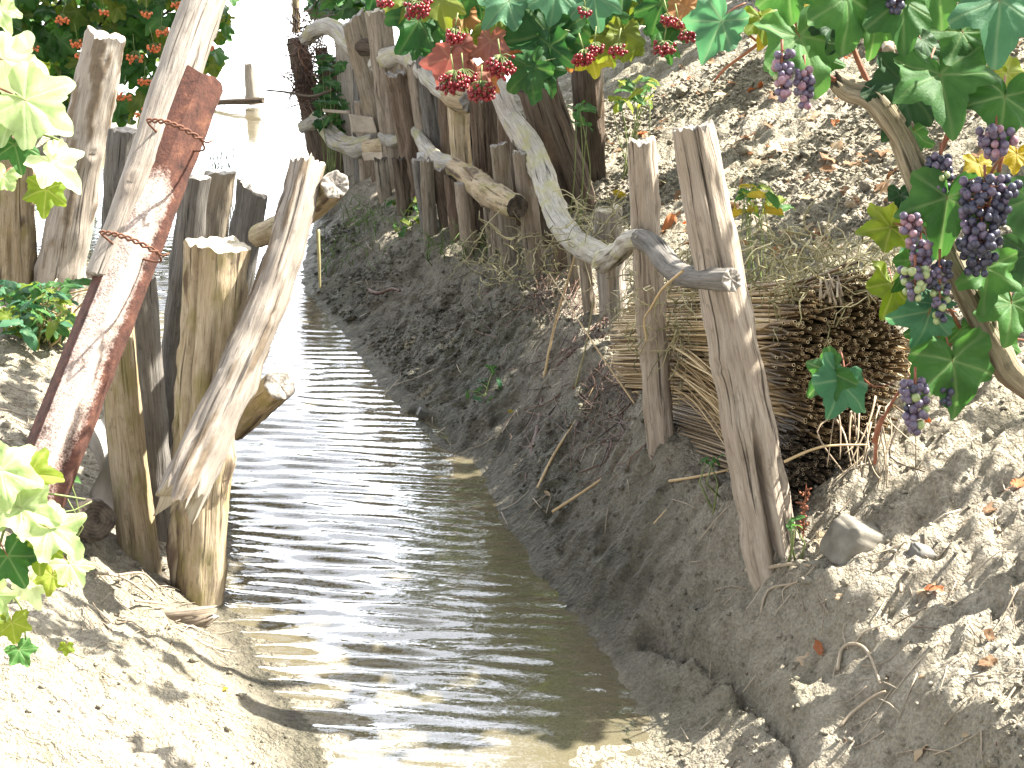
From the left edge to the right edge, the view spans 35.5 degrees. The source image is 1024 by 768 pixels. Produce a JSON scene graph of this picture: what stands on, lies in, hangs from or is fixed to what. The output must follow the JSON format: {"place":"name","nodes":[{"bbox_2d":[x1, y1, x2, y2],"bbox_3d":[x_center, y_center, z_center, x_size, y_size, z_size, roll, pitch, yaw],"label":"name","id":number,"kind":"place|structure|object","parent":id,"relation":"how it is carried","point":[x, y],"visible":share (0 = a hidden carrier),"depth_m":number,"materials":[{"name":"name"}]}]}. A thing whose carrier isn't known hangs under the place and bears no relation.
{"place":"outdoors","nodes":[
{"label":"outdoors","id":0,"kind":"place"},
{"bbox_2d":[40,0,509,681],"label":"water","id":1,"kind":"structure","parent":0,"point":[258,38],"depth_m":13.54,"materials":[{"name":"liquid"}]},
{"bbox_2d":[218,97,264,104],"bbox_3d":[-1.975,-1.834,10.494,0.806,0.139,0.050,7,19,22],"label":"floating log","id":2,"kind":"object","parent":1,"relation":"on","point":[245,101],"visible":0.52,"depth_m":10.37,"materials":[{"name":"brown wood"}]},
{"bbox_2d":[244,62,259,105],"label":"river post","id":3,"kind":"object","parent":1,"relation":"on","point":[251,87],"visible":0.81,"depth_m":10.47,"materials":[{"name":"brown wood"}]},
{"bbox_2d":[0,0,1023,767],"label":"ground","id":4,"kind":"structure","parent":0,"point":[522,646],"depth_m":3.25,"materials":[{"name":"soil"}]},
{"bbox_2d":[0,159,37,297],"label":"old stump","id":5,"kind":"object","parent":4,"relation":"on","point":[18,247],"visible":0.39,"depth_m":4.95,"materials":[{"name":"brown wood"}]},
{"bbox_2d":[0,278,90,351],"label":"green weed","id":6,"kind":"object","parent":4,"relation":"on","point":[24,309],"visible":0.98,"depth_m":4.34,"materials":[{"name":"green plant"}]},
{"bbox_2d":[0,0,94,666],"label":"young vine","id":7,"kind":"object","parent":4,"relation":"on","point":[32,112],"visible":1,"depth_m":2.04,"materials":[{"name":"green plant"}]},
{"bbox_2d":[11,278,87,347],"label":"dry grass","id":8,"kind":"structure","parent":4,"relation":"on","point":[56,315],"depth_m":4.52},
{"bbox_2d":[33,25,125,315],"bbox_3d":[-1.360,-0.595,4.957,0.400,1.012,0.164,0,18,0],"label":"bark post","id":9,"kind":"object","parent":4,"relation":"on","point":[66,242],"visible":0.73,"depth_m":4.88,"materials":[{"name":"brown wood"}]},
{"bbox_2d":[64,492,116,541],"bbox_3d":[-0.893,0.273,3.298,0.094,0.152,0.266,-11,21,-30],"label":"rotten log","id":10,"kind":"object","parent":4,"relation":"on","point":[99,523],"visible":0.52,"depth_m":3.19,"materials":[{"name":"brown wood"}]},
{"bbox_2d":[88,418,113,510],"bbox_3d":[-0.858,0.215,3.577,0.041,0.379,0.441,3,18,10],"label":"wavy sheet","id":11,"kind":"object","parent":4,"relation":"on","point":[101,488],"visible":0.1,"depth_m":3.41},
{"bbox_2d":[101,126,136,229],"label":"grey post","id":12,"kind":"object","parent":4,"relation":"on","point":[119,141],"visible":0.28,"depth_m":4.39,"materials":[{"name":"wood"}]},
{"bbox_2d":[0,0,240,135],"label":"berry bush","id":13,"kind":"object","parent":4,"relation":"on","point":[143,27],"visible":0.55,"depth_m":7.61,"materials":[{"name":"green plant"}]},
{"bbox_2d":[25,65,222,508],"bbox_3d":[-0.751,-0.183,3.016,0.102,0.782,0.592,11,21,30],"label":"rusty channel","id":14,"kind":"object","parent":4,"relation":"on","point":[65,422],"visible":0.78,"depth_m":2.99,"materials":[{"name":"paint"}]},
{"bbox_2d":[85,0,226,278],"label":"leaning pole","id":15,"kind":"object","parent":14,"relation":"attached to","point":[191,37],"visible":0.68,"depth_m":3.07,"materials":[{"name":"brown wood"}]},
{"bbox_2d":[99,230,169,262],"bbox_3d":[-0.704,-0.251,2.953,0.103,0.076,0.134,-10,21,-29],"label":"wire tie","id":16,"kind":"object","parent":15,"relation":"attached to","point":[130,239],"visible":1,"depth_m":2.92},
{"bbox_2d":[146,118,213,151],"bbox_3d":[-0.636,-0.469,3.022,0.106,0.077,0.118,-11,21,-31],"label":"wire tie","id":17,"kind":"object","parent":15,"relation":"attached to","point":[201,140],"visible":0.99,"depth_m":2.98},
{"bbox_2d":[104,328,161,573],"bbox_3d":[-0.801,0.165,3.372,0.099,0.733,0.095,0,18,0],"label":"smooth post","id":18,"kind":"object","parent":4,"relation":"on","point":[136,527],"visible":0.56,"depth_m":3.34,"materials":[{"name":"brown wood"}]},
{"bbox_2d":[134,275,170,541],"bbox_3d":[-0.790,0.100,3.502,0.079,0.702,0.083,0,18,0],"label":"dark stake","id":19,"kind":"object","parent":4,"relation":"on","point":[151,372],"visible":0.38,"depth_m":3.45,"materials":[{"name":"brown wood"}]},
{"bbox_2d":[161,171,210,459],"bbox_3d":[-0.765,-0.004,3.593,0.232,0.950,0.080,0,18,0],"label":"split post","id":20,"kind":"object","parent":4,"relation":"on","point":[190,222],"visible":0.36,"depth_m":3.48,"materials":[{"name":"brown wood"}]},
{"bbox_2d":[164,605,219,627],"bbox_3d":[-0.670,0.477,3.212,0.160,0.073,0.065,0,18,0],"label":"wood chunk","id":21,"kind":"object","parent":4,"relation":"on","point":[202,616],"visible":0.58,"depth_m":3.18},
{"bbox_2d":[166,236,250,606],"bbox_3d":[-0.633,0.129,3.324,0.224,0.890,0.138,-8,19,-23],"label":"thick post","id":22,"kind":"object","parent":4,"relation":"on","point":[215,287],"visible":0.66,"depth_m":3.23,"materials":[{"name":"brown wood"}]},
{"bbox_2d":[153,153,325,524],"bbox_3d":[-0.524,-0.102,3.151,0.099,0.654,0.503,11,21,32],"label":"leaning log","id":23,"kind":"object","parent":22,"relation":"on","point":[192,473],"visible":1,"depth_m":3.12,"materials":[{"name":"brown wood"}]},
{"bbox_2d":[248,170,348,246],"bbox_3d":[-0.475,-0.379,3.521,0.068,0.287,0.645,-8,19,-22],"label":"cross log","id":24,"kind":"object","parent":23,"relation":"on","point":[334,187],"visible":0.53,"depth_m":3.26,"materials":[{"name":"brown wood"}]},
{"bbox_2d":[235,369,294,439],"bbox_3d":[-0.556,0.048,3.482,0.074,0.220,0.279,-13,22,-34],"label":"cross log","id":25,"kind":"object","parent":22,"relation":"attached to","point":[275,390],"visible":0.71,"depth_m":3.38,"materials":[{"name":"brown wood"}]},
{"bbox_2d":[204,168,236,238],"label":"split post","id":26,"kind":"object","parent":4,"relation":"on","point":[220,198],"visible":0.17,"depth_m":3.60,"materials":[{"name":"brown wood"}]},
{"bbox_2d":[228,175,267,297],"bbox_3d":[-0.726,-0.093,4.068,0.246,0.884,0.086,0,18,0],"label":"cut stake","id":27,"kind":"object","parent":4,"relation":"on","point":[251,197],"visible":0.31,"depth_m":3.94,"materials":[{"name":"grey wood"}]},
{"bbox_2d":[287,37,327,176],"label":"fence post","id":28,"kind":"object","parent":4,"relation":"on","point":[314,141],"visible":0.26,"depth_m":7.50,"materials":[{"name":"brown wood"}]},
{"bbox_2d":[270,0,335,153],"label":"root mass","id":29,"kind":"object","parent":28,"relation":"attached to","point":[302,81],"visible":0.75,"depth_m":7.29,"materials":[{"name":"plant"}]},
{"bbox_2d":[311,53,349,175],"bbox_3d":[-0.812,-1.163,7.169,0.192,0.622,0.441,0,18,0],"label":"climbing weed","id":30,"kind":"object","parent":4,"relation":"on","point":[328,100],"visible":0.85,"depth_m":7.11,"materials":[{"name":"green plant"}]},
{"bbox_2d":[303,0,382,20],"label":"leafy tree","id":31,"kind":"object","parent":4,"relation":"on","point":[344,10],"visible":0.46,"depth_m":8.25,"materials":[{"name":"green plant"}]},
{"bbox_2d":[334,41,353,175],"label":"fence post","id":32,"kind":"object","parent":4,"relation":"on","point":[346,81],"visible":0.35,"depth_m":7.22,"materials":[{"name":"brown wood"}]},
{"bbox_2d":[342,7,379,132],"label":"fence post","id":33,"kind":"object","parent":4,"relation":"on","point":[355,29],"visible":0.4,"depth_m":6.71,"materials":[{"name":"brown wood"}]},
{"bbox_2d":[299,17,348,55],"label":"rail branch","id":34,"kind":"object","parent":33,"relation":"attached to","point":[329,27],"visible":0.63,"depth_m":7.00,"materials":[{"name":"grey wood"}]},
{"bbox_2d":[297,112,377,158],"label":"rail branch","id":35,"kind":"object","parent":33,"relation":"attached to","point":[337,140],"visible":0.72,"depth_m":7.02,"materials":[{"name":"grey wood"}]},
{"bbox_2d":[349,114,376,132],"bbox_3d":[-0.628,-1.101,6.758,0.122,0.082,0.041,0,18,0],"label":"tile scrap","id":36,"kind":"object","parent":35,"relation":"on","point":[362,124],"visible":1,"depth_m":6.75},
{"bbox_2d":[354,100,370,181],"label":"fence post","id":37,"kind":"object","parent":4,"relation":"on","point":[364,170],"visible":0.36,"depth_m":7.02,"materials":[{"name":"brown wood"}]},
{"bbox_2d":[364,8,399,190],"bbox_3d":[-0.499,-1.124,6.573,0.190,0.821,0.116,0,18,0],"label":"fence post","id":38,"kind":"object","parent":4,"relation":"on","point":[380,34],"visible":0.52,"depth_m":6.49,"materials":[{"name":"brown wood"}]},
{"bbox_2d":[374,157,391,203],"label":"fence post","id":39,"kind":"object","parent":4,"relation":"on","point":[383,181],"visible":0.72,"depth_m":6.51,"materials":[{"name":"grey wood"}]},
{"bbox_2d":[385,67,417,200],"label":"fence post","id":40,"kind":"object","parent":4,"relation":"on","point":[400,100],"visible":0.59,"depth_m":6.26,"materials":[{"name":"brown wood"}]},
{"bbox_2d":[391,156,412,216],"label":"fence post","id":41,"kind":"object","parent":4,"relation":"on","point":[402,185],"visible":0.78,"depth_m":6.14,"materials":[{"name":"brown wood"}]},
{"bbox_2d":[386,195,419,236],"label":"green weed","id":42,"kind":"object","parent":4,"relation":"on","point":[406,222],"visible":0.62,"depth_m":6.07,"materials":[{"name":"green plant"}]},
{"bbox_2d":[314,193,495,276],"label":"grass","id":43,"kind":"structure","parent":4,"relation":"on","point":[375,231],"depth_m":6.04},
{"bbox_2d":[407,62,422,151],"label":"fence post","id":44,"kind":"object","parent":4,"relation":"on","point":[414,95],"visible":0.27,"depth_m":6.18,"materials":[{"name":"brown wood"}]},
{"bbox_2d":[411,126,450,174],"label":"rail branch","id":45,"kind":"object","parent":44,"relation":"attached to","point":[426,146],"visible":0.73,"depth_m":6.00,"materials":[{"name":"grey wood"}]},
{"bbox_2d":[411,156,422,231],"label":"fence post","id":46,"kind":"object","parent":4,"relation":"on","point":[415,163],"visible":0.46,"depth_m":5.74,"materials":[{"name":"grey wood"}]},
{"bbox_2d":[416,50,439,149],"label":"fence post","id":47,"kind":"object","parent":4,"relation":"on","point":[429,110],"visible":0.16,"depth_m":6.14,"materials":[{"name":"brown wood"}]},
{"bbox_2d":[368,45,441,99],"bbox_3d":[-0.371,-1.222,6.215,0.118,0.157,0.844,-8,19,-23],"label":"rail branch","id":48,"kind":"object","parent":47,"relation":"attached to","point":[387,58],"visible":0.54,"depth_m":6.26,"materials":[{"name":"grey wood"}]},
{"bbox_2d":[420,156,437,239],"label":"fence post","id":49,"kind":"object","parent":4,"relation":"on","point":[428,196],"visible":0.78,"depth_m":5.67,"materials":[{"name":"brown wood"}]},
{"bbox_2d":[434,166,448,228],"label":"fence post","id":50,"kind":"object","parent":4,"relation":"on","point":[441,203],"visible":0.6,"depth_m":5.68,"materials":[{"name":"brown wood"}]},
{"bbox_2d":[438,98,451,175],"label":"fence post","id":51,"kind":"object","parent":4,"relation":"on","point":[444,145],"visible":0.16,"depth_m":6.07,"materials":[{"name":"brown wood"}]},
{"bbox_2d":[443,174,459,242],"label":"fence post","id":52,"kind":"object","parent":4,"relation":"on","point":[449,181],"visible":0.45,"depth_m":5.58,"materials":[{"name":"brown wood"}]},
{"bbox_2d":[447,96,471,164],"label":"fence post","id":53,"kind":"object","parent":4,"relation":"on","point":[459,134],"visible":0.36,"depth_m":5.68,"materials":[{"name":"brown wood"}]},
{"bbox_2d":[439,87,469,113],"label":"rail branch","id":54,"kind":"object","parent":53,"relation":"attached to","point":[455,102],"visible":0.59,"depth_m":5.57,"materials":[{"name":"brown wood"}]},
{"bbox_2d":[454,181,478,263],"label":"fence post","id":55,"kind":"object","parent":4,"relation":"on","point":[465,205],"visible":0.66,"depth_m":5.37,"materials":[{"name":"brown wood"}]},
{"bbox_2d":[469,100,490,175],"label":"fence post","id":56,"kind":"object","parent":4,"relation":"on","point":[477,120],"visible":0.35,"depth_m":5.58,"materials":[{"name":"brown wood"}]},
{"bbox_2d":[473,198,486,246],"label":"fence post","id":57,"kind":"object","parent":4,"relation":"on","point":[479,224],"visible":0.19,"depth_m":5.39,"materials":[{"name":"brown wood"}]},
{"bbox_2d":[445,157,527,218],"bbox_3d":[-0.092,-0.638,5.160,0.098,0.122,0.936,-4,18,-12],"label":"rail branch","id":58,"kind":"object","parent":57,"relation":"attached to","point":[483,189],"visible":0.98,"depth_m":4.95,"materials":[{"name":"brown wood"}]},
{"bbox_2d":[484,100,497,178],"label":"fence post","id":59,"kind":"object","parent":4,"relation":"on","point":[490,114],"visible":0.27,"depth_m":5.58,"materials":[{"name":"brown wood"}]},
{"bbox_2d":[489,209,499,255],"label":"fence post","id":60,"kind":"object","parent":4,"relation":"on","point":[494,236],"visible":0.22,"depth_m":5.27,"materials":[{"name":"brown wood"}]},
{"bbox_2d":[490,141,518,264],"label":"fence post","id":61,"kind":"object","parent":4,"relation":"on","point":[500,156],"visible":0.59,"depth_m":5.07,"materials":[{"name":"brown wood"}]},
{"bbox_2d":[0,117,1023,767],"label":"straw litter","id":62,"kind":"object","parent":4,"relation":"on","point":[172,589],"visible":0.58,"depth_m":3.01,"materials":[{"name":"plant"}]},
{"bbox_2d":[509,114,527,225],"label":"fence post","id":63,"kind":"object","parent":4,"relation":"on","point":[512,148],"visible":0.09,"depth_m":5.31,"materials":[{"name":"brown wood"}]},
{"bbox_2d":[492,78,520,146],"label":"rail branch","id":64,"kind":"object","parent":63,"relation":"attached to","point":[504,102],"visible":0.33,"depth_m":5.24,"materials":[{"name":"brown wood"}]},
{"bbox_2d":[512,148,545,276],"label":"fence post","id":65,"kind":"object","parent":4,"relation":"on","point":[530,221],"visible":0.67,"depth_m":4.91,"materials":[{"name":"brown wood"}]},
{"bbox_2d":[504,111,618,268],"bbox_3d":[0.140,-0.531,4.434,0.103,0.260,1.396,-3,18,-9],"label":"rail branch","id":66,"kind":"object","parent":65,"relation":"attached to","point":[522,132],"visible":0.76,"depth_m":4.61,"materials":[{"name":"grey wood"}]},
{"bbox_2d":[366,0,697,104],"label":"guelder rose","id":67,"kind":"object","parent":4,"relation":"on","point":[533,48],"visible":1,"depth_m":2.80,"materials":[{"name":"green plant"}]},
{"bbox_2d":[406,257,679,487],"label":"bank roots","id":68,"kind":"object","parent":4,"relation":"on","point":[621,422],"visible":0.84,"depth_m":4.11,"materials":[{"name":"plant"}]},
{"bbox_2d":[517,79,596,213],"bbox_3d":[0.172,-0.711,5.186,0.315,0.569,0.167,0,18,0],"label":"fence post","id":69,"kind":"object","parent":4,"relation":"on","point":[548,118],"visible":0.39,"depth_m":5.11,"materials":[{"name":"brown wood"}]},
{"bbox_2d":[566,250,580,292],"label":"fence post","id":70,"kind":"object","parent":4,"relation":"on","point":[575,273],"visible":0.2,"depth_m":4.67,"materials":[{"name":"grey wood"}]},
{"bbox_2d":[447,199,706,407],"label":"dry weeds","id":71,"kind":"object","parent":4,"relation":"on","point":[481,259],"visible":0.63,"depth_m":4.51,"materials":[{"name":"plant"}]},
{"bbox_2d":[566,100,596,228],"bbox_3d":[0.212,-0.664,4.910,0.084,0.440,0.197,-3,18,-9],"label":"green weed","id":72,"kind":"object","parent":4,"relation":"on","point":[579,108],"visible":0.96,"depth_m":4.89,"materials":[{"name":"green plant"}]},
{"bbox_2d":[578,259,595,313],"bbox_3d":[0.212,-0.215,4.395,0.064,0.300,0.038,0,18,0],"label":"short stake","id":73,"kind":"object","parent":4,"relation":"on","point":[588,297],"visible":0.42,"depth_m":4.37,"materials":[{"name":"brown wood"}]},
{"bbox_2d":[571,65,606,182],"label":"fence post","id":74,"kind":"object","parent":4,"relation":"on","point":[585,86],"visible":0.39,"depth_m":5.36,"materials":[{"name":"brown wood"}]},
{"bbox_2d":[594,203,626,317],"bbox_3d":[0.269,-0.284,4.321,0.108,0.408,0.082,0,18,0],"label":"short stake","id":75,"kind":"object","parent":4,"relation":"on","point":[603,214],"visible":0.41,"depth_m":4.27,"materials":[{"name":"brown wood"}]},
{"bbox_2d":[606,266,620,344],"bbox_3d":[0.261,-0.160,4.090,0.054,0.337,0.057,0,18,0],"label":"short stake","id":76,"kind":"object","parent":4,"relation":"on","point":[612,284],"visible":0.3,"depth_m":4.05,"materials":[{"name":"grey wood"}]},
{"bbox_2d":[602,75,663,178],"bbox_3d":[0.394,-0.863,5.314,0.215,0.349,0.390,0,18,0],"label":"green weed","id":77,"kind":"object","parent":4,"relation":"on","point":[636,93],"visible":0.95,"depth_m":5.27,"materials":[{"name":"green plant"}]},
{"bbox_2d":[627,135,673,459],"bbox_3d":[0.301,-0.146,3.404,0.137,0.767,0.069,-6,19,-18],"label":"tall post","id":78,"kind":"object","parent":4,"relation":"on","point":[645,207],"visible":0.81,"depth_m":3.37,"materials":[{"name":"brown wood"}]},
{"bbox_2d":[591,229,644,273],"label":"rail branch","id":79,"kind":"object","parent":78,"relation":"attached to","point":[615,253],"visible":0.84,"depth_m":3.53,"materials":[{"name":"grey wood"}]},
{"bbox_2d":[699,454,724,514],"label":"seedling","id":80,"kind":"object","parent":4,"relation":"on","point":[707,461],"visible":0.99,"depth_m":3.19,"materials":[{"name":"green plant"}]},
{"bbox_2d":[672,119,798,589],"bbox_3d":[0.421,-0.024,2.934,0.307,0.902,0.112,9,20,27],"label":"tall post","id":81,"kind":"object","parent":4,"relation":"on","point":[760,487],"visible":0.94,"depth_m":2.90,"materials":[{"name":"brown wood"}]},
{"bbox_2d":[630,228,741,291],"bbox_3d":[0.320,-0.230,3.055,0.065,0.100,0.512,-4,18,-12],"label":"rail branch","id":82,"kind":"object","parent":81,"relation":"attached to","point":[664,258],"visible":0.96,"depth_m":3.02,"materials":[{"name":"grey wood"}]},
{"bbox_2d":[607,261,910,448],"bbox_3d":[0.477,-0.068,3.414,0.295,0.581,1.004,-6,19,-18],"label":"reed bundle","id":83,"kind":"object","parent":4,"relation":"on","point":[789,352],"visible":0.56,"depth_m":3.00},
{"bbox_2d":[737,197,900,354],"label":"dry weeds","id":84,"kind":"object","parent":83,"relation":"on","point":[794,270],"visible":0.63,"depth_m":3.10,"materials":[{"name":"plant"}]},
{"bbox_2d":[818,273,843,305],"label":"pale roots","id":85,"kind":"object","parent":83,"relation":"hanging from","point":[829,291],"visible":1,"depth_m":2.92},
{"bbox_2d":[731,183,795,281],"bbox_3d":[0.587,-0.312,3.817,0.153,0.374,0.398,7,19,20],"label":"green weed","id":86,"kind":"object","parent":4,"relation":"on","point":[772,202],"visible":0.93,"depth_m":3.73,"materials":[{"name":"green plant"}]},
{"bbox_2d":[672,390,871,511],"bbox_3d":[0.490,0.117,3.356,0.252,0.370,0.736,-6,19,-18],"label":"reed bundle","id":87,"kind":"object","parent":4,"relation":"on","point":[793,441],"visible":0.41,"depth_m":3.05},
{"bbox_2d":[670,345,724,445],"bbox_3d":[0.412,0.017,3.331,0.112,0.159,0.378,-5,19,-16],"label":"loose straw","id":88,"kind":"object","parent":87,"relation":"on","point":[703,392],"visible":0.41,"depth_m":3.31,"materials":[{"name":"plant"}]},
{"bbox_2d":[786,515,805,566],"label":"seedling","id":89,"kind":"object","parent":4,"relation":"on","point":[790,525],"visible":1,"depth_m":2.91,"materials":[{"name":"green plant"}]},
{"bbox_2d":[606,41,1020,761],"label":"leaf litter","id":90,"kind":"object","parent":4,"relation":"on","point":[988,633],"visible":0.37,"depth_m":4.52,"materials":[{"name":"plant"}]},
{"bbox_2d":[682,0,1023,464],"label":"grape vine","id":91,"kind":"object","parent":4,"relation":"on","point":[916,83],"visible":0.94,"depth_m":2.48,"materials":[{"name":"green plant"}]},
{"bbox_2d":[771,39,795,102],"bbox_3d":[0.410,-0.474,2.424,0.037,0.093,0.040,-17,24,-41],"label":"grape cluster","id":92,"kind":"object","parent":91,"relation":"hanging from","point":[780,66],"visible":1,"depth_m":2.42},
{"bbox_2d":[792,55,815,109],"bbox_3d":[0.448,-0.462,2.449,0.037,0.081,0.036,13,22,35],"label":"grape cluster","id":93,"kind":"object","parent":91,"relation":"hanging from","point":[803,82],"visible":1,"depth_m":2.44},
{"bbox_2d":[899,212,922,245],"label":"grape cluster","id":94,"kind":"object","parent":91,"relation":"hanging from","point":[912,226],"visible":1,"depth_m":2.46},
{"bbox_2d":[897,255,931,301],"bbox_3d":[0.619,-0.163,2.463,0.052,0.070,0.049,0,18,0],"label":"grape cluster","id":95,"kind":"object","parent":91,"relation":"attached to","point":[921,280],"visible":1,"depth_m":2.45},
{"bbox_2d":[899,367,930,435],"bbox_3d":[0.625,0.026,2.484,0.052,0.104,0.051,0,18,0],"label":"grape cluster","id":96,"kind":"object","parent":91,"relation":"hanging from","point":[914,402],"visible":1,"depth_m":2.47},
{"bbox_2d":[905,231,933,267],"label":"grape cluster","id":97,"kind":"object","parent":91,"relation":"hanging from","point":[924,248],"visible":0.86,"depth_m":2.47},
{"bbox_2d":[926,249,952,324],"bbox_3d":[0.662,-0.151,2.480,0.040,0.114,0.050,9,20,26],"label":"grape cluster","id":98,"kind":"object","parent":91,"relation":"hanging from","point":[939,266],"visible":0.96,"depth_m":2.47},
{"bbox_2d":[925,142,954,192],"bbox_3d":[0.659,-0.331,2.472,0.040,0.083,0.046,-16,24,-40],"label":"grape cluster","id":99,"kind":"object","parent":91,"relation":"hanging from","point":[939,161],"visible":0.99,"depth_m":2.46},
{"bbox_2d":[955,235,1003,277],"bbox_3d":[0.723,-0.203,2.470,0.070,0.079,0.054,0,18,0],"label":"grape cluster","id":100,"kind":"object","parent":91,"relation":"attached to","point":[975,267],"visible":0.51,"depth_m":2.46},
{"bbox_2d":[958,165,1022,255],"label":"grape cluster","id":101,"kind":"object","parent":91,"relation":"hanging from","point":[997,209],"visible":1,"depth_m":2.40,"materials":[{"name":"food"}]},
{"bbox_2d":[975,116,1018,161],"bbox_3d":[0.732,-0.371,2.418,0.062,0.069,0.054,0,18,0],"label":"grape cluster","id":102,"kind":"object","parent":91,"relation":"hanging from","point":[994,131],"visible":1,"depth_m":2.40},
{"bbox_2d":[820,513,885,565],"bbox_3d":[0.608,0.289,2.863,0.098,0.109,0.095,-5,19,-16],"label":"cracked stone","id":103,"kind":"object","parent":4,"relation":"on","point":[845,538],"visible":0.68,"depth_m":2.83,"materials":[{"name":"stone"}]},
{"bbox_2d":[833,623,885,683],"bbox_3d":[0.573,0.451,2.644,0.079,0.106,0.167,4,18,13],"label":"bare root","id":104,"kind":"object","parent":4,"relation":"on","point":[840,652],"visible":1,"depth_m":2.66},
{"bbox_2d":[816,396,924,488],"bbox_3d":[0.654,0.106,2.935,0.194,0.153,0.083,0,18,0],"label":"loose straw","id":105,"kind":"object","parent":4,"relation":"on","point":[858,431],"visible":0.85,"depth_m":2.93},
{"bbox_2d":[907,542,936,560],"bbox_3d":[0.702,0.295,2.749,0.048,0.046,0.038,-6,19,-17],"label":"stone","id":106,"kind":"object","parent":4,"relation":"on","point":[921,550],"visible":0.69,"depth_m":2.74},
{"bbox_2d":[541,179,698,377],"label":"dry weeds","id":107,"kind":"object","parent":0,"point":[646,289],"visible":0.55,"depth_m":3.47,"materials":[{"name":"plant"}]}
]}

